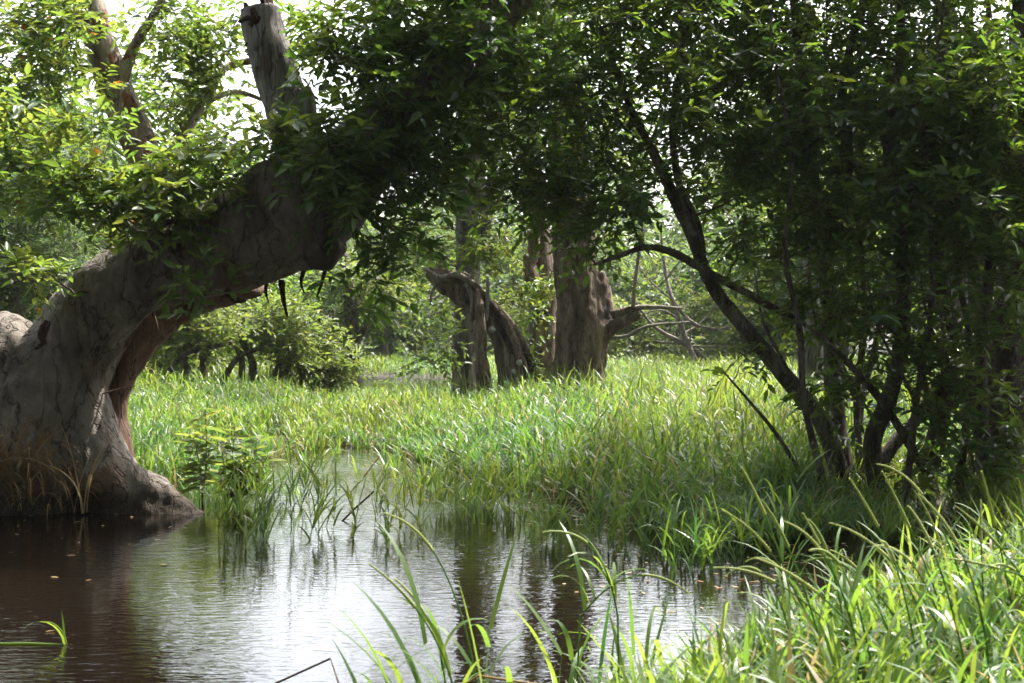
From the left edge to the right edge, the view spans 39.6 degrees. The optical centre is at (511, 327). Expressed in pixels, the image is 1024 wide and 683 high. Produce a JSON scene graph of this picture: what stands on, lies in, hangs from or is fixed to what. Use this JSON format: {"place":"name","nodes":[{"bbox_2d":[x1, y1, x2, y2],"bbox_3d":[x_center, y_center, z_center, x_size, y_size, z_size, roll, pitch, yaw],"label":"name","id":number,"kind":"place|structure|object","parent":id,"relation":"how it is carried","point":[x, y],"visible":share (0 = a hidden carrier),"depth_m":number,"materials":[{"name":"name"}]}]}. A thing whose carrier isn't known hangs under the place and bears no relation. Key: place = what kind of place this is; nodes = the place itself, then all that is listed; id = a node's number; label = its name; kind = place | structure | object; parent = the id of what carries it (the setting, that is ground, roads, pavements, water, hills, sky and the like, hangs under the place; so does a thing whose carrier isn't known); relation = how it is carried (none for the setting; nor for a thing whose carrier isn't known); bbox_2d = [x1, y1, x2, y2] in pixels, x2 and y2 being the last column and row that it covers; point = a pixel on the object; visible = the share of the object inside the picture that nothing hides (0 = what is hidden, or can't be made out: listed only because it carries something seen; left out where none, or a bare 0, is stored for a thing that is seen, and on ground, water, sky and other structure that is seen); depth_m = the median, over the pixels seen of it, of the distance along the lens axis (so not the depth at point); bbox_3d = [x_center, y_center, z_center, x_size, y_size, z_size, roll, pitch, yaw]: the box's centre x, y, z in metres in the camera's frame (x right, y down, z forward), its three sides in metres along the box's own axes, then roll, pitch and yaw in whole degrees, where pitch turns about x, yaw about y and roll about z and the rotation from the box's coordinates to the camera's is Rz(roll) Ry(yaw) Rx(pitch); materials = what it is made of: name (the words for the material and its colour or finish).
{"place":"outdoors","nodes":[
{"label":"outdoors","id":0,"kind":"place"},
{"bbox_2d":[0,0,1011,328],"label":"sky","id":1,"kind":"structure","parent":0,"point":[111,5],"materials":[{"name":"white"}]},
{"bbox_2d":[0,379,1019,682],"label":"water","id":2,"kind":"structure","parent":0,"point":[190,599],"depth_m":9.30,"materials":[{"name":"black liquid"}]},
{"bbox_2d":[0,407,102,515],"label":"dry grass tuft","id":3,"kind":"object","parent":2,"relation":"on","point":[28,465],"visible":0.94,"depth_m":12.84,"materials":[{"name":"plant"}]},
{"bbox_2d":[3,419,129,513],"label":"dry grass tuft","id":4,"kind":"object","parent":2,"relation":"on","point":[80,497],"visible":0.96,"depth_m":12.86,"materials":[{"name":"plant"}]},
{"bbox_2d":[172,407,227,501],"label":"leafy weed","id":5,"kind":"object","parent":2,"relation":"on","point":[193,466],"visible":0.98,"depth_m":13.84,"materials":[{"name":"green plant"}]},
{"bbox_2d":[212,425,285,501],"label":"leafy weed","id":6,"kind":"object","parent":2,"relation":"on","point":[253,452],"visible":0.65,"depth_m":13.67,"materials":[{"name":"green plant"}]},
{"bbox_2d":[200,439,299,534],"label":"reed tuft","id":7,"kind":"object","parent":2,"relation":"on","point":[239,494],"visible":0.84,"depth_m":11.93,"materials":[{"name":"green plant"}]},
{"bbox_2d":[239,448,319,503],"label":"reed tuft","id":8,"kind":"object","parent":2,"relation":"on","point":[277,483],"visible":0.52,"depth_m":13.74,"materials":[{"name":"green plant"}]},
{"bbox_2d":[228,487,345,548],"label":"reed tuft","id":9,"kind":"object","parent":2,"relation":"on","point":[263,522],"visible":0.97,"depth_m":11.35,"materials":[{"name":"green plant"}]},
{"bbox_2d":[234,422,354,527],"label":"reed tuft","id":10,"kind":"object","parent":2,"relation":"on","point":[315,479],"visible":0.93,"depth_m":12.09,"materials":[{"name":"green plant"}]},
{"bbox_2d":[279,432,355,470],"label":"reed tuft","id":11,"kind":"object","parent":2,"relation":"on","point":[333,454],"visible":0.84,"depth_m":16.85,"materials":[{"name":"green plant"}]},
{"bbox_2d":[291,459,395,530],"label":"reed tuft","id":12,"kind":"object","parent":2,"relation":"on","point":[349,495],"visible":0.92,"depth_m":12.16,"materials":[{"name":"green plant"}]},
{"bbox_2d":[347,437,413,480],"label":"reed tuft","id":13,"kind":"object","parent":2,"relation":"on","point":[383,452],"visible":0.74,"depth_m":15.79,"materials":[{"name":"green plant"}]},
{"bbox_2d":[322,609,443,682],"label":"reed tuft","id":14,"kind":"object","parent":2,"relation":"on","point":[378,664],"visible":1,"depth_m":5.03,"materials":[{"name":"green plant"}]},
{"bbox_2d":[351,479,434,546],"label":"reed tuft","id":15,"kind":"object","parent":2,"relation":"on","point":[387,523],"visible":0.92,"depth_m":11.49,"materials":[{"name":"green plant"}]},
{"bbox_2d":[358,432,458,517],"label":"reed tuft","id":16,"kind":"object","parent":2,"relation":"on","point":[421,491],"visible":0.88,"depth_m":12.71,"materials":[{"name":"green plant"}]},
{"bbox_2d":[349,525,503,682],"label":"reed tuft","id":17,"kind":"object","parent":2,"relation":"on","point":[407,655],"visible":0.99,"depth_m":5.22,"materials":[{"name":"green plant"}]},
{"bbox_2d":[368,563,491,682],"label":"seed stalk","id":18,"kind":"object","parent":2,"relation":"on","point":[436,637],"visible":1,"depth_m":5.18,"materials":[{"name":"green plant"}]},
{"bbox_2d":[382,512,477,682],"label":"seed stalk","id":19,"kind":"object","parent":2,"relation":"on","point":[460,648],"visible":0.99,"depth_m":5.41,"materials":[{"name":"green plant"}]},
{"bbox_2d":[11,446,850,630],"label":"floating litter","id":20,"kind":"object","parent":2,"relation":"on","point":[557,530],"visible":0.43,"depth_m":11.10,"materials":[{"name":"brown plant"}]},
{"bbox_2d":[0,0,906,515],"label":"leaning tree","id":21,"kind":"object","parent":2,"relation":"in","point":[304,196],"depth_m":12.80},
{"bbox_2d":[401,437,519,512],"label":"reed tuft","id":22,"kind":"object","parent":2,"relation":"on","point":[444,477],"visible":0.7,"depth_m":13.30,"materials":[{"name":"green plant"}]},
{"bbox_2d":[419,458,527,528],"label":"reed tuft","id":23,"kind":"object","parent":2,"relation":"on","point":[496,492],"visible":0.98,"depth_m":12.47,"materials":[{"name":"green plant"}]},
{"bbox_2d":[426,443,539,507],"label":"reed tuft","id":24,"kind":"object","parent":2,"relation":"on","point":[492,468],"visible":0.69,"depth_m":13.43,"materials":[{"name":"green plant"}]},
{"bbox_2d":[468,531,545,682],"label":"reed tuft","id":25,"kind":"object","parent":2,"relation":"on","point":[509,679],"visible":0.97,"depth_m":5.69,"materials":[{"name":"green plant"}]},
{"bbox_2d":[468,438,564,505],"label":"reed tuft","id":26,"kind":"object","parent":2,"relation":"on","point":[508,469],"visible":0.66,"depth_m":13.66,"materials":[{"name":"green plant"}]},
{"bbox_2d":[507,468,646,543],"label":"reed tuft","id":27,"kind":"object","parent":2,"relation":"on","point":[554,522],"visible":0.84,"depth_m":11.36,"materials":[{"name":"green plant"}]},
{"bbox_2d":[542,530,619,682],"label":"seed stalk","id":28,"kind":"object","parent":2,"relation":"on","point":[609,580],"visible":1,"depth_m":5.75,"materials":[{"name":"green plant"}]},
{"bbox_2d":[511,577,682,682],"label":"reed tuft","id":29,"kind":"object","parent":2,"relation":"on","point":[570,652],"visible":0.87,"depth_m":5.79,"materials":[{"name":"green plant"}]},
{"bbox_2d":[532,592,679,682],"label":"reed tuft","id":30,"kind":"object","parent":2,"relation":"on","point":[640,645],"visible":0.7,"depth_m":6.25,"materials":[{"name":"green plant"}]},
{"bbox_2d":[547,521,690,682],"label":"seed stalk","id":31,"kind":"object","parent":2,"relation":"on","point":[582,587],"visible":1,"depth_m":5.80,"materials":[{"name":"green plant"}]},
{"bbox_2d":[552,467,686,549],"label":"reed tuft","id":32,"kind":"object","parent":2,"relation":"on","point":[614,518],"visible":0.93,"depth_m":11.04,"materials":[{"name":"green plant"}]},
{"bbox_2d":[635,480,739,558],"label":"reed tuft","id":33,"kind":"object","parent":2,"relation":"on","point":[670,525],"visible":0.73,"depth_m":10.57,"materials":[{"name":"green plant"}]},
{"bbox_2d":[641,490,736,576],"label":"reed tuft","id":34,"kind":"object","parent":2,"relation":"on","point":[701,557],"visible":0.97,"depth_m":9.92,"materials":[{"name":"green plant"}]},
{"bbox_2d":[689,449,830,562],"bbox_3d":[1.693,1.323,10.509,1.046,0.837,1.143,0,0,32],"label":"reed tuft","id":35,"kind":"object","parent":2,"relation":"on","point":[743,538],"visible":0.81,"depth_m":10.41,"materials":[{"name":"green plant"}]},
{"bbox_2d":[127,331,1023,546],"bbox_3d":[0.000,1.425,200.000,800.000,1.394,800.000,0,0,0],"label":"ground","id":36,"kind":"structure","parent":0,"point":[386,375],"depth_m":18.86,"materials":[{"name":"green plant"}]},
{"bbox_2d":[0,77,125,322],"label":"shady bush","id":37,"kind":"object","parent":36,"relation":"on","point":[15,290],"visible":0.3,"depth_m":23.58,"materials":[{"name":"green plant"}]},
{"bbox_2d":[0,0,248,297],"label":"grey limbed tree","id":38,"kind":"object","parent":36,"relation":"on","point":[101,233],"visible":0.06,"depth_m":35.22,"materials":[{"name":"green plant"}]},
{"bbox_2d":[33,226,248,376],"bbox_3d":[-9.988,-0.121,35.996,6.689,4.921,6.833,0,0,2],"label":"bush","id":39,"kind":"object","parent":36,"relation":"on","point":[160,361],"visible":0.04,"depth_m":35.35,"materials":[{"name":"green plant"}]},
{"bbox_2d":[0,0,329,236],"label":"pale barked tree","id":40,"kind":"object","parent":36,"relation":"on","point":[89,23],"visible":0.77,"depth_m":16.26,"materials":[{"name":"green plant"}]},
{"bbox_2d":[24,185,335,373],"bbox_3d":[-9.606,-1.050,39.955,9.416,6.756,7.731,0,0,9],"label":"dense tree","id":41,"kind":"object","parent":36,"relation":"on","point":[272,286],"visible":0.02,"depth_m":39.38,"materials":[{"name":"green plant"}]},
{"bbox_2d":[29,103,337,360],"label":"round crowned tree","id":42,"kind":"object","parent":36,"relation":"on","point":[238,112],"visible":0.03,"depth_m":44.68,"materials":[{"name":"green plant"}]},
{"bbox_2d":[156,304,258,383],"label":"swamp bush","id":43,"kind":"object","parent":36,"relation":"on","point":[198,336],"visible":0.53,"depth_m":30.61,"materials":[{"name":"green plant"}]},
{"bbox_2d":[212,285,342,382],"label":"swamp bush","id":44,"kind":"object","parent":36,"relation":"on","point":[270,327],"visible":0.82,"depth_m":32.49,"materials":[{"name":"green plant"}]},
{"bbox_2d":[253,310,380,396],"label":"swamp bush","id":45,"kind":"object","parent":36,"relation":"on","point":[338,372],"visible":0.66,"depth_m":33.29,"materials":[{"name":"green plant"}]},
{"bbox_2d":[276,238,366,335],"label":"round crowned tree","id":46,"kind":"object","parent":36,"relation":"on","point":[331,308],"visible":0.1,"depth_m":59.12,"materials":[{"name":"green plant"}]},
{"bbox_2d":[293,246,426,375],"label":"dark tree","id":47,"kind":"object","parent":36,"relation":"on","point":[348,305],"visible":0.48,"depth_m":47.73,"materials":[{"name":"green plant"}]},
{"bbox_2d":[360,310,443,359],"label":"bush","id":48,"kind":"object","parent":36,"relation":"on","point":[412,343],"visible":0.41,"depth_m":67.33,"materials":[{"name":"green plant"}]},
{"bbox_2d":[317,204,495,357],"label":"round crowned tree","id":49,"kind":"object","parent":36,"relation":"on","point":[384,348],"visible":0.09,"depth_m":63.86,"materials":[{"name":"green plant"}]},
{"bbox_2d":[322,231,508,357],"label":"dense tree","id":50,"kind":"object","parent":36,"relation":"on","point":[444,325],"visible":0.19,"depth_m":69.57,"materials":[{"name":"green plant"}]},
{"bbox_2d":[341,3,543,404],"bbox_3d":[-1.230,-2.911,29.634,5.012,10.400,3.969,0,0,0],"label":"grey tree","id":51,"kind":"object","parent":36,"relation":"on","point":[462,357],"visible":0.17,"depth_m":29.53,"materials":[{"name":"green plant"}]},
{"bbox_2d":[414,201,525,352],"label":"round crowned tree","id":52,"kind":"object","parent":36,"relation":"on","point":[493,289],"visible":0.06,"depth_m":74.82,"materials":[{"name":"green plant"}]},
{"bbox_2d":[400,222,585,395],"bbox_3d":[-0.382,-0.069,28.459,3.704,4.154,2.006,0,0,0],"label":"arched tree","id":53,"kind":"object","parent":36,"relation":"on","point":[495,322],"visible":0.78,"depth_m":27.97,"materials":[{"name":"brown plant"}]},
{"bbox_2d":[0,83,993,354],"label":"woods","id":54,"kind":"object","parent":36,"relation":"on","point":[674,237],"visible":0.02,"depth_m":88.33,"materials":[{"name":"green plant"}]},
{"bbox_2d":[480,237,526,315],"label":"grey limbed tree","id":55,"kind":"object","parent":36,"relation":"on","point":[513,276],"visible":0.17,"depth_m":77.42,"materials":[{"name":"green plant"}]},
{"bbox_2d":[142,348,936,385],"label":"meadow grass","id":56,"kind":"structure","parent":36,"relation":"on","point":[375,364],"depth_m":50.76,"materials":[{"name":"green plant"}]},
{"bbox_2d":[128,350,973,416],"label":"swamp meadow grass","id":57,"kind":"structure","parent":36,"relation":"on","point":[152,386],"depth_m":28.21,"materials":[{"name":"green plant"}]},
{"bbox_2d":[415,0,689,394],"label":"central tree","id":58,"kind":"object","parent":36,"relation":"on","point":[591,321],"visible":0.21,"depth_m":28.22,"materials":[{"name":"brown plant"}]},
{"bbox_2d":[260,424,868,525],"bbox_3d":[-0.628,1.540,16.749,3.005,0.477,12.104,0,0,-30],"label":"shore straw","id":59,"kind":"object","parent":36,"relation":"on","point":[568,496],"visible":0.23,"depth_m":14.77,"materials":[{"name":"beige plant"}]},
{"bbox_2d":[505,12,657,383],"bbox_3d":[0.545,-2.406,31.359,4.737,9.595,3.708,0,0,-15],"label":"dark forked tree","id":60,"kind":"object","parent":36,"relation":"on","point":[538,268],"visible":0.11,"depth_m":30.70,"materials":[{"name":"brown plant"}]},
{"bbox_2d":[596,243,666,357],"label":"round crowned tree","id":61,"kind":"object","parent":36,"relation":"on","point":[614,288],"visible":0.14,"depth_m":77.24,"materials":[{"name":"green plant"}]},
{"bbox_2d":[607,294,697,361],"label":"bush","id":62,"kind":"object","parent":36,"relation":"on","point":[640,343],"visible":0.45,"depth_m":59.24,"materials":[{"name":"green plant"}]},
{"bbox_2d":[608,239,697,344],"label":"grey limbed tree","id":63,"kind":"object","parent":36,"relation":"on","point":[631,276],"visible":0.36,"depth_m":71.82,"materials":[{"name":"green plant"}]},
{"bbox_2d":[624,227,733,365],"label":"dead tree","id":64,"kind":"object","parent":36,"relation":"on","point":[694,352],"visible":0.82,"depth_m":46.96,"materials":[{"name":"grey wood"}]},
{"bbox_2d":[625,232,752,350],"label":"round crowned tree","id":65,"kind":"object","parent":36,"relation":"on","point":[685,283],"visible":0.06,"depth_m":75.37,"materials":[{"name":"green plant"}]},
{"bbox_2d":[631,231,798,358],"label":"dense tree","id":66,"kind":"object","parent":36,"relation":"on","point":[684,295],"visible":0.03,"depth_m":61.91,"materials":[{"name":"green plant"}]},
{"bbox_2d":[649,287,792,361],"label":"bush","id":67,"kind":"object","parent":36,"relation":"on","point":[697,313],"visible":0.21,"depth_m":55.56,"materials":[{"name":"green plant"}]},
{"bbox_2d":[674,268,858,364],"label":"bush","id":68,"kind":"object","parent":36,"relation":"on","point":[735,335],"visible":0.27,"depth_m":49.44,"materials":[{"name":"green plant"}]},
{"bbox_2d":[725,559,809,673],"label":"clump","id":69,"kind":"object","parent":36,"relation":"on","point":[785,611],"visible":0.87,"depth_m":5.75,"materials":[{"name":"green plant"}]},
{"bbox_2d":[722,510,840,640],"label":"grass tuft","id":70,"kind":"object","parent":36,"relation":"on","point":[769,550],"visible":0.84,"depth_m":6.14,"materials":[{"name":"green plant"}]},
{"bbox_2d":[651,169,914,350],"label":"round crowned tree","id":71,"kind":"object","parent":36,"relation":"on","point":[683,268],"visible":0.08,"depth_m":58.59,"materials":[{"name":"green plant"}]},
{"bbox_2d":[735,466,830,612],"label":"seed stalk","id":72,"kind":"object","parent":36,"relation":"on","point":[781,554],"visible":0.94,"depth_m":6.17,"materials":[{"name":"green plant"}]},
{"bbox_2d":[721,0,859,511],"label":"sapling","id":73,"kind":"object","parent":36,"relation":"on","point":[813,119],"visible":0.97,"depth_m":12.47,"materials":[{"name":"green plant"}]},
{"bbox_2d":[700,0,884,393],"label":"meadow tree","id":74,"kind":"object","parent":36,"relation":"on","point":[810,352],"visible":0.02,"depth_m":24.82,"materials":[{"name":"green plant"}]},
{"bbox_2d":[760,499,839,641],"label":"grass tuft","id":75,"kind":"object","parent":36,"relation":"on","point":[788,547],"visible":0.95,"depth_m":5.50,"materials":[{"name":"green plant"}]},
{"bbox_2d":[693,133,923,356],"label":"grey limbed tree","id":76,"kind":"object","parent":36,"relation":"on","point":[846,349],"visible":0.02,"depth_m":49.83,"materials":[{"name":"green plant"}]},
{"bbox_2d":[713,566,931,661],"bbox_3d":[1.222,1.283,5.530,0.756,0.714,0.477,0,0,-35],"label":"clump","id":77,"kind":"object","parent":36,"relation":"on","point":[822,618],"visible":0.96,"depth_m":5.55,"materials":[{"name":"green plant"}]},
{"bbox_2d":[666,0,982,476],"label":"tree","id":78,"kind":"object","parent":36,"relation":"on","point":[817,201],"visible":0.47,"depth_m":13.01,"materials":[{"name":"green plant"}]},
{"bbox_2d":[782,520,887,682],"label":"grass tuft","id":79,"kind":"object","parent":36,"relation":"on","point":[857,589],"visible":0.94,"depth_m":5.09,"materials":[{"name":"green plant"}]},
{"bbox_2d":[765,9,918,502],"bbox_3d":[3.093,-0.663,13.129,1.487,5.264,1.268,0,0,43],"label":"sapling","id":80,"kind":"object","parent":36,"relation":"on","point":[856,404],"visible":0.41,"depth_m":13.16,"materials":[{"name":"green plant"}]},
{"bbox_2d":[808,519,881,658],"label":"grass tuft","id":81,"kind":"object","parent":36,"relation":"on","point":[845,587],"visible":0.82,"depth_m":5.72,"materials":[{"name":"green plant"}]},
{"bbox_2d":[756,557,939,669],"bbox_3d":[1.257,1.243,5.457,0.856,0.796,0.361,0,0,-30],"label":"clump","id":82,"kind":"object","parent":36,"relation":"on","point":[806,584],"visible":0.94,"depth_m":5.35,"materials":[{"name":"green plant"}]},
{"bbox_2d":[789,548,934,678],"bbox_3d":[1.284,1.203,5.149,0.529,0.875,0.565,0,0,0],"label":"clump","id":83,"kind":"object","parent":36,"relation":"on","point":[834,559],"visible":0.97,"depth_m":5.12,"materials":[{"name":"green plant"}]},
{"bbox_2d":[788,13,935,457],"bbox_3d":[3.611,-0.713,13.941,1.862,5.665,1.265,0,0,-23],"label":"sapling","id":84,"kind":"object","parent":36,"relation":"on","point":[868,376],"visible":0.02,"depth_m":14.17,"materials":[{"name":"green plant"}]},
{"bbox_2d":[733,90,997,357],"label":"round crowned tree","id":85,"kind":"object","parent":36,"relation":"on","point":[797,262],"depth_m":45.53,"materials":[{"name":"green plant"}]},
{"bbox_2d":[851,540,939,682],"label":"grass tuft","id":86,"kind":"object","parent":36,"relation":"on","point":[893,559],"visible":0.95,"depth_m":5.28,"materials":[{"name":"green plant"}]},
{"bbox_2d":[830,549,962,658],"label":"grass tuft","id":87,"kind":"object","parent":36,"relation":"on","point":[888,591],"visible":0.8,"depth_m":5.76,"materials":[{"name":"green plant"}]},
{"bbox_2d":[775,0,1018,513],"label":"multi stemmed tree","id":88,"kind":"object","parent":36,"relation":"on","point":[897,187],"visible":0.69,"depth_m":12.45,"materials":[{"name":"green plant"}]},
{"bbox_2d":[802,557,994,676],"bbox_3d":[1.433,1.264,5.354,0.723,0.753,0.309,0,0,23],"label":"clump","id":89,"kind":"object","parent":36,"relation":"on","point":[868,584],"visible":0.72,"depth_m":5.48,"materials":[{"name":"green plant"}]},
{"bbox_2d":[833,0,975,515],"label":"sapling","id":90,"kind":"object","parent":36,"relation":"on","point":[913,418],"visible":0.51,"depth_m":12.33,"materials":[{"name":"green plant"}]},
{"bbox_2d":[849,477,962,627],"bbox_3d":[1.735,1.131,6.008,0.442,1.018,0.546,0,0,35],"label":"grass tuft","id":91,"kind":"object","parent":36,"relation":"on","point":[926,558],"visible":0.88,"depth_m":5.98,"materials":[{"name":"green plant"}]},
{"bbox_2d":[828,522,997,664],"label":"grass","id":92,"kind":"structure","parent":36,"relation":"on","point":[899,569],"depth_m":5.72,"materials":[{"name":"green plant"}]},
{"bbox_2d":[881,470,968,608],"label":"seed stalk","id":93,"kind":"object","parent":36,"relation":"on","point":[909,528],"visible":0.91,"depth_m":5.94,"materials":[{"name":"green plant"}]},
{"bbox_2d":[868,505,996,678],"bbox_3d":[1.534,1.147,5.191,0.276,0.986,0.580,0,0,41],"label":"grass tuft","id":94,"kind":"object","parent":36,"relation":"on","point":[956,616],"visible":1,"depth_m":5.13,"materials":[{"name":"green plant"}]},
{"bbox_2d":[870,0,1023,515],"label":"sapling","id":95,"kind":"object","parent":36,"relation":"on","point":[921,56],"visible":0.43,"depth_m":12.22,"materials":[{"name":"green plant"}]},
{"bbox_2d":[876,464,1022,598],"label":"seed stalk","id":96,"kind":"object","parent":36,"relation":"on","point":[936,528],"visible":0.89,"depth_m":6.37,"materials":[{"name":"green plant"}]},
{"bbox_2d":[887,0,1023,512],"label":"thick trunked tree","id":97,"kind":"object","parent":36,"relation":"on","point":[997,355],"visible":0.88,"depth_m":12.13,"materials":[{"name":"green plant"}]},
{"bbox_2d":[937,499,984,653],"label":"grass","id":98,"kind":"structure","parent":36,"relation":"on","point":[978,579],"depth_m":6.11,"materials":[{"name":"green plant"}]},
{"bbox_2d":[918,493,1023,682],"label":"grass","id":99,"kind":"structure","parent":36,"relation":"on","point":[979,611],"depth_m":5.11,"materials":[{"name":"green plant"}]},
{"bbox_2d":[950,470,1012,630],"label":"seed stalk","id":100,"kind":"object","parent":36,"relation":"on","point":[985,546],"visible":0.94,"depth_m":6.07,"materials":[{"name":"green plant"}]},
{"bbox_2d":[382,353,867,428],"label":"seeding grass","id":101,"kind":"structure","parent":0,"point":[438,389],"depth_m":26.74,"materials":[{"name":"green plant"}]},
{"bbox_2d":[566,498,1023,682],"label":"bank grass","id":102,"kind":"structure","parent":0,"point":[732,662],"depth_m":5.65,"materials":[{"name":"green plant"}]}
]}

